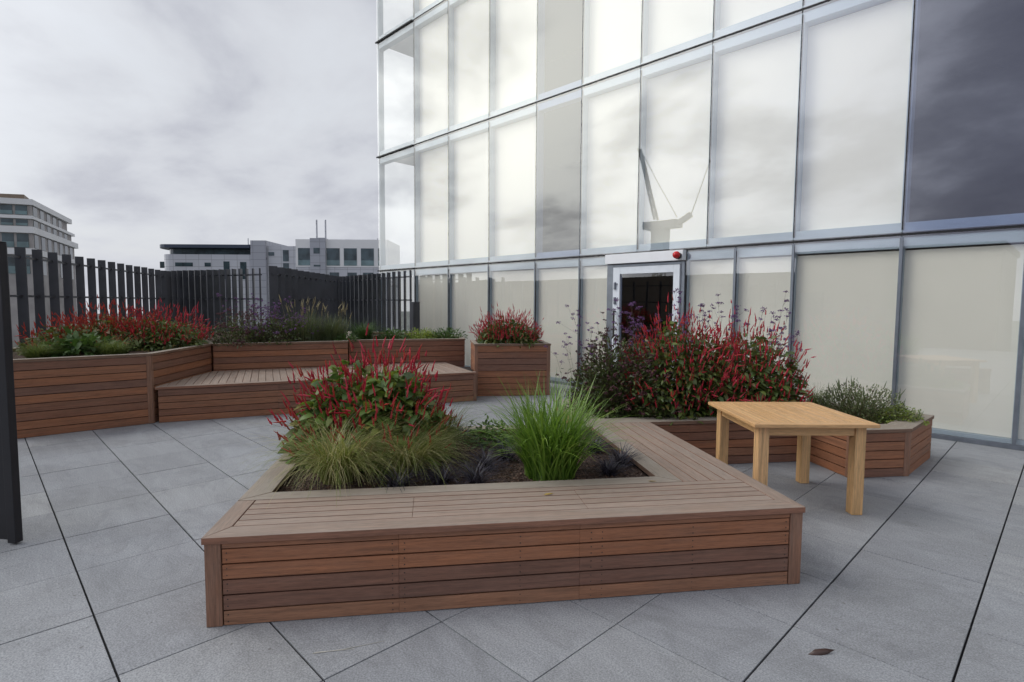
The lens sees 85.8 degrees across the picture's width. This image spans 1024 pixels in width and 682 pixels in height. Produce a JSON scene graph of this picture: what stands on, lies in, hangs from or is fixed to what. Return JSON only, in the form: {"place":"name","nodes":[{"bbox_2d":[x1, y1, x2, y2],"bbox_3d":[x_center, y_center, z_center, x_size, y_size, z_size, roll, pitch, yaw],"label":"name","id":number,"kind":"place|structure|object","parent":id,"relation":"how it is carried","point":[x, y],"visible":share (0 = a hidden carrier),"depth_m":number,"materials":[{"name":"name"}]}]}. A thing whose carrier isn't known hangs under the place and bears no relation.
{"place":"outdoors","nodes":[
{"label":"outdoors","id":0,"kind":"place"},
{"bbox_2d":[13,336,63,358],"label":"feather grass","id":1,"kind":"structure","parent":0,"point":[34,351],"depth_m":6.61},
{"bbox_2d":[83,334,143,354],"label":"feather grass","id":2,"kind":"object","parent":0,"point":[112,349],"depth_m":7.01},
{"bbox_2d":[0,0,421,313],"label":"sky","id":3,"kind":"structure","parent":0,"point":[145,125],"materials":[{"name":"white"}]},
{"bbox_2d":[406,456,473,484],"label":"black grass","id":4,"kind":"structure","parent":0,"point":[438,477],"depth_m":3.60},
{"bbox_2d":[448,452,503,483],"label":"black grass","id":5,"kind":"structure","parent":0,"point":[475,478],"depth_m":3.60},
{"bbox_2d":[0,383,1023,681],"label":"paving","id":6,"kind":"structure","parent":0,"point":[898,599],"depth_m":2.89,"materials":[{"name":"stone"}]},
{"bbox_2d":[0,241,22,543],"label":"gate","id":7,"kind":"structure","parent":6,"relation":"on","point":[11,530],"depth_m":3.49,"materials":[{"name":"metal"}]},
{"bbox_2d":[6,244,167,350],"bbox_3d":[-7.121,-0.232,8.745,0.119,2.304,10.843,-1,4,-16],"label":"fin fence","id":8,"kind":"object","parent":6,"relation":"on","point":[157,283],"visible":0.36,"depth_m":9.30,"materials":[{"name":"metal"}]},
{"bbox_2d":[13,343,211,438],"bbox_3d":[-6.474,0.478,8.710,2.489,0.898,5.044,-3,6,-44],"label":"raised planter","id":9,"kind":"object","parent":6,"relation":"on","point":[63,394],"visible":0.59,"depth_m":6.67,"materials":[{"name":"brown wood"}]},
{"bbox_2d":[14,312,129,355],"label":"red bistort bush","id":10,"kind":"object","parent":9,"relation":"in","point":[47,337],"visible":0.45,"depth_m":7.35,"materials":[{"name":"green plant"}]},
{"bbox_2d":[42,327,128,356],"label":"broad leaf plant","id":11,"kind":"object","parent":9,"relation":"in","point":[74,345],"visible":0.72,"depth_m":6.96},
{"bbox_2d":[49,294,181,353],"bbox_3d":[-5.962,-0.219,8.113,1.555,0.941,1.617,2,4,21],"label":"red bistort bush","id":12,"kind":"object","parent":9,"relation":"in","point":[112,320],"visible":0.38,"depth_m":7.88,"materials":[{"name":"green plant"}]},
{"bbox_2d":[90,298,216,351],"bbox_3d":[-5.369,-0.232,8.404,1.613,0.880,1.590,-3,6,-44],"label":"red bistort bush","id":13,"kind":"object","parent":9,"relation":"in","point":[188,336],"visible":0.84,"depth_m":8.16,"materials":[{"name":"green plant"}]},
{"bbox_2d":[161,268,262,331],"bbox_3d":[-7.115,-0.527,13.035,3.448,2.303,0.173,2,4,25],"label":"fin fence","id":14,"kind":"object","parent":6,"relation":"on","point":[188,289],"visible":0.52,"depth_m":12.99,"materials":[{"name":"metal"}]},
{"bbox_2d":[203,331,351,371],"bbox_3d":[-5.011,0.357,10.582,3.671,0.896,3.798,-1,4,-15],"label":"raised planter","id":15,"kind":"object","parent":6,"relation":"on","point":[273,355],"visible":0.25,"depth_m":9.07,"materials":[{"name":"brown wood"}]},
{"bbox_2d":[200,304,280,348],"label":"dark purple shrub","id":16,"kind":"object","parent":15,"relation":"on","point":[237,332],"visible":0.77,"depth_m":9.07,"materials":[{"name":"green plant"}]},
{"bbox_2d":[216,293,308,335],"bbox_3d":[-4.332,-0.409,9.672,1.134,0.868,1.106,3,5,29],"label":"purple verbena","id":17,"kind":"object","parent":15,"relation":"on","point":[285,299],"visible":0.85,"depth_m":9.57,"materials":[{"name":"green plant"}]},
{"bbox_2d":[242,300,318,345],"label":"dark purple shrub","id":18,"kind":"object","parent":15,"relation":"on","point":[282,332],"visible":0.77,"depth_m":9.29,"materials":[{"name":"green plant"}]},
{"bbox_2d":[277,296,330,341],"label":"tall grass","id":19,"kind":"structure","parent":15,"relation":"on","point":[312,327],"depth_m":9.55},
{"bbox_2d":[309,302,358,340],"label":"tall grass","id":20,"kind":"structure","parent":15,"relation":"on","point":[328,334],"depth_m":9.77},
{"bbox_2d":[269,266,341,330],"bbox_3d":[-5.203,-0.621,14.350,0.169,2.334,4.804,0,4,-1],"label":"fin fence","id":21,"kind":"object","parent":6,"relation":"on","point":[297,286],"visible":0.45,"depth_m":13.54,"materials":[{"name":"metal"}]},
{"bbox_2d":[155,362,476,422],"bbox_3d":[-2.805,0.714,8.794,4.623,0.463,1.782,-1,4,-24],"label":"bench","id":22,"kind":"object","parent":6,"relation":"on","point":[224,394],"visible":0.66,"depth_m":7.60,"materials":[{"name":"brown wood"}]},
{"bbox_2d":[338,270,411,335],"bbox_3d":[-3.754,-0.612,14.571,0.152,2.304,4.743,-3,5,-38],"label":"fin fence","id":23,"kind":"object","parent":6,"relation":"on","point":[360,295],"visible":0.67,"depth_m":14.46,"materials":[{"name":"metal"}]},
{"bbox_2d":[349,332,464,366],"bbox_3d":[-2.117,0.322,11.359,2.111,0.896,2.948,0,4,-10],"label":"raised planter","id":24,"kind":"object","parent":6,"relation":"on","point":[449,350],"visible":0.45,"depth_m":10.09,"materials":[{"name":"brown wood"}]},
{"bbox_2d":[335,330,360,341],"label":"green plant","id":25,"kind":"object","parent":24,"relation":"on","point":[343,336],"visible":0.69,"depth_m":9.72,"materials":[{"name":"green plant"}]},
{"bbox_2d":[347,320,379,339],"bbox_3d":[-2.785,-0.229,10.361,1.077,0.451,0.989,-3,6,-44],"label":"green grass mound","id":26,"kind":"object","parent":24,"relation":"on","point":[360,332],"depth_m":10.29,"materials":[{"name":"green plant"}]},
{"bbox_2d":[372,327,413,338],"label":"green plant","id":27,"kind":"object","parent":24,"relation":"on","point":[389,335],"visible":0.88,"depth_m":10.48,"materials":[{"name":"green plant"}]},
{"bbox_2d":[400,327,436,338],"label":"green plant","id":28,"kind":"object","parent":24,"relation":"on","point":[424,335],"visible":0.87,"depth_m":10.58,"materials":[{"name":"green plant"}]},
{"bbox_2d":[427,326,467,338],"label":"green plant","id":29,"kind":"object","parent":24,"relation":"on","point":[442,333],"visible":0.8,"depth_m":10.61,"materials":[{"name":"green plant"}]},
{"bbox_2d":[410,302,419,332],"bbox_3d":[-2.230,-0.108,12.662,0.200,1.580,0.160,-3,6,-44],"label":"bollard post","id":30,"kind":"object","parent":6,"relation":"on","point":[415,314],"visible":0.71,"depth_m":12.57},
{"bbox_2d":[201,422,805,626],"bbox_3d":[-0.083,1.075,3.953,3.144,0.446,2.224,0,4,-8],"label":"bench planter","id":31,"kind":"object","parent":6,"relation":"on","point":[679,515],"visible":0.93,"depth_m":2.94,"materials":[{"name":"brown wood"}]},
{"bbox_2d":[226,403,438,506],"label":"feather grass","id":32,"kind":"object","parent":31,"relation":"on","point":[329,468],"depth_m":3.54,"materials":[{"name":"plant"}]},
{"bbox_2d":[267,323,466,476],"bbox_3d":[-1.098,0.441,4.272,1.410,1.166,1.465,-3,6,-44],"label":"red bistort bush","id":33,"kind":"object","parent":31,"relation":"on","point":[386,391],"visible":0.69,"depth_m":4.02,"materials":[{"name":"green plant"}]},
{"bbox_2d":[369,456,430,492],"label":"black grass","id":34,"kind":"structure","parent":31,"relation":"on","point":[395,483],"depth_m":3.48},
{"bbox_2d":[337,406,499,486],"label":"feather grass","id":35,"kind":"object","parent":31,"relation":"on","point":[408,460],"depth_m":3.71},
{"bbox_2d":[389,393,502,455],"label":"feather grass","id":36,"kind":"object","parent":31,"relation":"on","point":[454,423],"depth_m":4.15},
{"bbox_2d":[285,431,641,491],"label":"bark chips","id":37,"kind":"object","parent":31,"relation":"on","point":[473,468],"visible":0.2,"depth_m":3.78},
{"bbox_2d":[453,422,486,441],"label":"black grass","id":38,"kind":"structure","parent":31,"relation":"on","point":[465,431],"depth_m":4.74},
{"bbox_2d":[454,442,517,474],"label":"black grass","id":39,"kind":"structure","parent":31,"relation":"on","point":[490,462],"depth_m":3.90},
{"bbox_2d":[459,413,513,451],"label":"green plant","id":40,"kind":"object","parent":31,"relation":"on","point":[481,437],"visible":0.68,"depth_m":4.54,"materials":[{"name":"green plant"}]},
{"bbox_2d":[477,436,520,461],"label":"black grass","id":41,"kind":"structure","parent":31,"relation":"on","point":[506,456],"depth_m":4.14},
{"bbox_2d":[459,371,652,480],"bbox_3d":[0.281,0.566,3.697,1.343,0.735,1.350,-3,6,-44],"label":"green grass clump","id":42,"kind":"object","parent":31,"relation":"on","point":[549,445],"visible":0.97,"depth_m":3.64,"materials":[{"name":"plant"}]},
{"bbox_2d":[579,450,639,476],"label":"black grass","id":43,"kind":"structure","parent":31,"relation":"on","point":[610,469],"depth_m":3.79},
{"bbox_2d":[470,340,550,395],"bbox_3d":[-0.057,0.453,9.786,1.304,0.883,1.004,0,4,-8],"label":"raised planter","id":44,"kind":"object","parent":6,"relation":"on","point":[512,363],"visible":0.78,"depth_m":9.30,"materials":[{"name":"brown wood"}]},
{"bbox_2d":[469,304,543,348],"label":"red bistort bush","id":45,"kind":"object","parent":44,"relation":"in","point":[495,331],"visible":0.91,"depth_m":9.46,"materials":[{"name":"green plant"}]},
{"bbox_2d":[375,0,1023,450],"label":"glass building","id":46,"kind":"structure","parent":6,"relation":"on","point":[845,178],"depth_m":8.77,"materials":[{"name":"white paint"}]},
{"bbox_2d":[377,0,379,36],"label":"side window","id":47,"kind":"structure","parent":46,"relation":"in","point":[378,1],"depth_m":14.84,"materials":[{"name":"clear glass"}]},
{"bbox_2d":[378,47,380,154],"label":"side window","id":48,"kind":"structure","parent":46,"relation":"in","point":[379,84],"depth_m":14.99,"materials":[{"name":"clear glass"}]},
{"bbox_2d":[379,164,381,267],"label":"side window","id":49,"kind":"structure","parent":46,"relation":"in","point":[380,187],"depth_m":15.20,"materials":[{"name":"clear glass"}]},
{"bbox_2d":[377,0,413,39],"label":"window","id":50,"kind":"structure","parent":46,"relation":"in","point":[382,35],"depth_m":14.86,"materials":[{"name":"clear glass"}]},
{"bbox_2d":[378,22,414,155],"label":"window","id":51,"kind":"structure","parent":46,"relation":"in","point":[408,30],"depth_m":14.78,"materials":[{"name":"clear glass"}]},
{"bbox_2d":[379,147,415,269],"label":"window","id":52,"kind":"structure","parent":46,"relation":"in","point":[409,152],"depth_m":15.09,"materials":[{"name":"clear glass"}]},
{"bbox_2d":[380,270,415,276],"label":"window","id":53,"kind":"structure","parent":46,"relation":"in","point":[407,271],"depth_m":14.56,"materials":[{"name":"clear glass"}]},
{"bbox_2d":[414,0,442,17],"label":"window","id":54,"kind":"structure","parent":46,"relation":"in","point":[420,6],"depth_m":13.55,"materials":[{"name":"white glass"}]},
{"bbox_2d":[414,0,448,143],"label":"window","id":55,"kind":"structure","parent":46,"relation":"in","point":[430,30],"depth_m":13.46,"materials":[{"name":"white glass"}]},
{"bbox_2d":[415,135,448,267],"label":"window","id":56,"kind":"structure","parent":46,"relation":"in","point":[431,167],"depth_m":13.69,"materials":[{"name":"white glass"}]},
{"bbox_2d":[416,268,448,333],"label":"window","id":57,"kind":"structure","parent":46,"relation":"in","point":[431,290],"depth_m":13.71,"materials":[{"name":"white glass"}]},
{"bbox_2d":[449,265,487,367],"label":"window","id":58,"kind":"structure","parent":46,"relation":"in","point":[467,291],"depth_m":12.78,"materials":[{"name":"white glass"}]},
{"bbox_2d":[449,121,489,265],"bbox_3d":[-0.936,-3.281,12.538,0.200,3.055,1.421,-3,6,-44],"label":"window","id":59,"kind":"structure","parent":46,"relation":"in","point":[469,157],"depth_m":12.66,"materials":[{"name":"white glass"}]},
{"bbox_2d":[449,0,489,131],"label":"window","id":60,"kind":"structure","parent":46,"relation":"in","point":[468,19],"depth_m":12.49,"materials":[{"name":"white glass"}]},
{"bbox_2d":[489,262,535,327],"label":"window","id":61,"kind":"structure","parent":46,"relation":"in","point":[508,289],"depth_m":11.68,"materials":[{"name":"white glass"}]},
{"bbox_2d":[489,105,536,262],"bbox_3d":[0.052,-3.205,11.531,0.200,3.055,1.396,-3,6,-44],"label":"window","id":62,"kind":"structure","parent":46,"relation":"in","point":[512,146],"depth_m":11.64,"materials":[{"name":"white glass"}]},
{"bbox_2d":[490,0,536,116],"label":"window","id":63,"kind":"structure","parent":46,"relation":"in","point":[513,23],"depth_m":11.49,"materials":[{"name":"white glass"}]},
{"bbox_2d":[536,259,578,382],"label":"window","id":64,"kind":"structure","parent":46,"relation":"in","point":[555,288],"depth_m":10.80,"materials":[{"name":"white glass"}]},
{"bbox_2d":[536,89,582,258],"bbox_3d":[0.939,-3.137,10.627,0.200,3.055,1.133,-3,6,-44],"label":"window","id":65,"kind":"structure","parent":46,"relation":"in","point":[576,96],"depth_m":10.94,"materials":[{"name":"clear glass"}]},
{"bbox_2d":[537,0,582,100],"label":"window","id":66,"kind":"structure","parent":46,"relation":"in","point":[541,29],"depth_m":10.81,"materials":[{"name":"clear glass"}]},
{"bbox_2d":[579,257,611,384],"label":"window","id":67,"kind":"structure","parent":46,"relation":"in","point":[593,285],"depth_m":10.19,"materials":[{"name":"white glass"}]},
{"bbox_2d":[581,68,641,255],"bbox_3d":[1.769,-3.073,9.781,0.200,3.055,1.234,-3,6,-44],"label":"window","id":68,"kind":"structure","parent":46,"relation":"in","point":[610,152],"depth_m":9.86,"materials":[{"name":"white glass"}]},
{"bbox_2d":[583,0,641,84],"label":"window","id":69,"kind":"structure","parent":46,"relation":"in","point":[612,28],"depth_m":9.74,"materials":[{"name":"white glass"}]},
{"bbox_2d":[612,264,680,378],"bbox_3d":[2.217,-0.172,9.294,0.152,2.170,1.275,-3,6,-44],"label":"door frame","id":70,"kind":"structure","parent":46,"relation":"in","point":[676,269],"depth_m":9.37,"materials":[{"name":"white metal"}]},
{"bbox_2d":[638,44,713,251],"bbox_3d":[2.639,-3.006,8.894,0.200,3.055,1.246,-3,6,-44],"label":"window","id":71,"kind":"structure","parent":46,"relation":"in","point":[676,105],"depth_m":8.95,"materials":[{"name":"white glass"}]},
{"bbox_2d":[642,0,713,63],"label":"window","id":72,"kind":"structure","parent":46,"relation":"in","point":[669,26],"depth_m":8.87,"materials":[{"name":"white glass"}]},
{"bbox_2d":[685,249,733,357],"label":"window","id":73,"kind":"structure","parent":46,"relation":"in","point":[705,279],"depth_m":8.55,"materials":[{"name":"white glass"}]},
{"bbox_2d":[708,13,803,246],"bbox_3d":[3.515,-2.938,8.002,0.200,3.055,1.251,-3,6,-44],"label":"window","id":74,"kind":"structure","parent":46,"relation":"in","point":[756,87],"depth_m":8.04,"materials":[{"name":"white glass"}]},
{"bbox_2d":[714,0,803,38],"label":"window","id":75,"kind":"structure","parent":46,"relation":"in","point":[731,16],"depth_m":8.04,"materials":[{"name":"white glass"}]},
{"bbox_2d":[734,245,791,388],"bbox_3d":[3.640,-0.192,8.009,0.090,2.365,0.805,-3,6,-44],"label":"window","id":76,"kind":"structure","parent":46,"relation":"in","point":[760,282],"depth_m":7.98,"materials":[{"name":"white glass"}]},
{"bbox_2d":[804,0,822,6],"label":"window","id":77,"kind":"structure","parent":46,"relation":"in","point":[807,2],"depth_m":7.33,"materials":[{"name":"white glass"}]},
{"bbox_2d":[790,237,899,407],"bbox_3d":[4.356,-0.136,7.280,0.090,2.365,1.234,-3,6,-44],"label":"window","id":78,"kind":"structure","parent":46,"relation":"in","point":[844,312],"depth_m":7.24,"materials":[{"name":"beige glass"}]},
{"bbox_2d":[794,0,913,240],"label":"window","id":79,"kind":"structure","parent":46,"relation":"in","point":[856,66],"depth_m":7.15,"materials":[{"name":"white glass"}]},
{"bbox_2d":[894,229,1023,443],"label":"window","id":80,"kind":"structure","parent":46,"relation":"in","point":[960,311],"depth_m":6.40,"materials":[{"name":"beige glass"}]},
{"bbox_2d":[903,0,1023,232],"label":"window","id":81,"kind":"structure","parent":46,"relation":"in","point":[1018,218],"depth_m":6.56,"materials":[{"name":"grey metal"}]},
{"bbox_2d":[1016,336,1023,445],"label":"window","id":82,"kind":"structure","parent":46,"relation":"in","point":[1020,423],"depth_m":6.06,"materials":[{"name":"grey glass"}]},
{"bbox_2d":[555,399,933,476],"bbox_3d":[2.416,0.968,5.733,3.838,0.445,1.545,0,4,-1],"label":"corner planter","id":83,"kind":"object","parent":6,"relation":"on","point":[898,448],"visible":0.38,"depth_m":5.32,"materials":[{"name":"brown wood"}]},
{"bbox_2d":[544,316,645,396],"bbox_3d":[0.870,0.236,5.899,0.949,1.049,0.756,-3,6,-44],"label":"purple verbena","id":84,"kind":"object","parent":83,"relation":"on","point":[583,347],"visible":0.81,"depth_m":5.80,"materials":[{"name":"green plant"}]},
{"bbox_2d":[566,299,680,403],"bbox_3d":[1.175,0.147,5.944,1.045,1.224,0.764,-2,4,-25],"label":"purple verbena","id":85,"kind":"object","parent":83,"relation":"on","point":[639,307],"visible":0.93,"depth_m":5.80,"materials":[{"name":"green plant"}]},
{"bbox_2d":[556,312,697,419],"bbox_3d":[1.179,0.261,5.778,1.350,1.135,1.485,-3,6,-44],"label":"dark purple shrub","id":86,"kind":"object","parent":83,"relation":"on","point":[608,378],"visible":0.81,"depth_m":5.63,"materials":[{"name":"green plant"}]},
{"bbox_2d":[620,301,748,390],"bbox_3d":[1.891,0.162,6.038,1.376,1.190,1.219,1,4,13],"label":"purple verbena","id":87,"kind":"object","parent":83,"relation":"on","point":[634,302],"visible":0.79,"depth_m":5.82,"materials":[{"name":"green plant"}]},
{"bbox_2d":[616,292,759,429],"bbox_3d":[1.843,0.183,5.915,1.520,1.415,1.609,2,4,25],"label":"red bistort bush","id":88,"kind":"object","parent":83,"relation":"on","point":[686,375],"visible":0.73,"depth_m":5.58,"materials":[{"name":"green plant"}]},
{"bbox_2d":[672,288,790,363],"bbox_3d":[2.395,0.086,6.107,1.009,1.338,1.225,-3,6,-44],"label":"purple verbena","id":89,"kind":"object","parent":83,"relation":"on","point":[737,320],"visible":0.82,"depth_m":5.95,"materials":[{"name":"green plant"}]},
{"bbox_2d":[669,300,816,415],"bbox_3d":[2.458,0.205,5.996,1.423,1.318,1.495,1,4,9],"label":"red bistort bush","id":90,"kind":"object","parent":83,"relation":"on","point":[777,386],"visible":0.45,"depth_m":5.67,"materials":[{"name":"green plant"}]},
{"bbox_2d":[767,326,802,371],"bbox_3d":[3.045,0.289,6.199,0.402,0.928,0.662,2,4,21],"label":"purple verbena","id":91,"kind":"object","parent":83,"relation":"on","point":[798,331],"visible":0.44,"depth_m":6.28,"materials":[{"name":"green plant"}]},
{"bbox_2d":[799,382,837,403],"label":"grass tuft","id":92,"kind":"object","parent":83,"relation":"on","point":[814,396],"visible":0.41,"depth_m":6.27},
{"bbox_2d":[812,377,924,422],"bbox_3d":[3.596,0.591,5.642,0.827,0.444,1.061,-3,6,-44],"label":"grey green herb","id":93,"kind":"object","parent":83,"relation":"on","point":[852,407],"visible":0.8,"depth_m":5.60,"materials":[{"name":"green plant"}]},
{"bbox_2d":[872,403,929,425],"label":"lime groundcover","id":94,"kind":"object","parent":83,"relation":"on","point":[909,417],"visible":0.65,"depth_m":5.44,"materials":[{"name":"green plant"}]},
{"bbox_2d":[708,402,879,514],"bbox_3d":[2.219,0.925,4.498,0.924,0.701,0.924,0,4,-1],"label":"table","id":95,"kind":"object","parent":6,"relation":"on","point":[804,422],"visible":0.98,"depth_m":4.16,"materials":[{"name":"brown wood"}]},
{"bbox_2d":[809,648,833,654],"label":"dead leaf","id":96,"kind":"object","parent":6,"relation":"on","point":[824,651],"visible":1,"depth_m":2.48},
{"bbox_2d":[77,311,1019,450],"bbox_3d":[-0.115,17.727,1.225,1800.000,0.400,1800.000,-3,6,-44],"label":"city ground","id":97,"kind":"structure","parent":0,"point":[407,320],"depth_m":530.46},
{"bbox_2d":[0,194,77,347],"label":"apartment block","id":98,"kind":"structure","parent":97,"relation":"on","point":[28,223],"depth_m":89.58,"materials":[{"name":"white concrete"}]},
{"bbox_2d":[0,204,12,213],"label":"window","id":99,"kind":"structure","parent":98,"relation":"in","point":[4,209],"depth_m":87.71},
{"bbox_2d":[1,218,12,224],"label":"window","id":100,"kind":"structure","parent":98,"relation":"in","point":[3,221],"depth_m":87.84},
{"bbox_2d":[2,233,13,246],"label":"window","id":101,"kind":"structure","parent":98,"relation":"in","point":[8,238],"depth_m":88.10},
{"bbox_2d":[8,257,15,272],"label":"window","id":102,"kind":"structure","parent":98,"relation":"in","point":[11,260],"depth_m":88.42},
{"bbox_2d":[15,205,26,214],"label":"window","id":103,"kind":"structure","parent":98,"relation":"in","point":[19,209],"depth_m":88.34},
{"bbox_2d":[16,219,27,225],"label":"window","id":104,"kind":"structure","parent":98,"relation":"in","point":[23,222],"depth_m":88.49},
{"bbox_2d":[16,233,28,247],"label":"window","id":105,"kind":"structure","parent":98,"relation":"in","point":[22,239],"depth_m":88.66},
{"bbox_2d":[160,220,399,331],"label":"office block","id":106,"kind":"structure","parent":97,"relation":"on","point":[341,257],"depth_m":128.94,"materials":[{"name":"concrete"}]},
{"bbox_2d":[175,262,192,265],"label":"window","id":107,"kind":"structure","parent":106,"relation":"in","point":[176,263],"depth_m":129.05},
{"bbox_2d":[283,250,288,260],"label":"window","id":108,"kind":"structure","parent":106,"relation":"in","point":[285,252],"depth_m":128.91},
{"bbox_2d":[298,248,309,264],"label":"balcony window","id":109,"kind":"structure","parent":106,"relation":"in","point":[303,253],"depth_m":128.62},
{"bbox_2d":[326,248,339,265],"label":"balcony window","id":110,"kind":"structure","parent":106,"relation":"in","point":[333,254],"depth_m":128.62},
{"bbox_2d":[344,248,356,265],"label":"balcony window","id":111,"kind":"structure","parent":106,"relation":"in","point":[350,254],"depth_m":128.62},
{"bbox_2d":[361,248,373,265],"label":"balcony window","id":112,"kind":"structure","parent":106,"relation":"in","point":[367,254],"depth_m":128.62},
{"bbox_2d":[583,429,616,452],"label":"black grass","id":113,"kind":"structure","parent":0,"point":[599,450],"depth_m":4.37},
{"bbox_2d":[590,438,656,468],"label":"black grass","id":114,"kind":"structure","parent":0,"point":[619,456],"depth_m":4.04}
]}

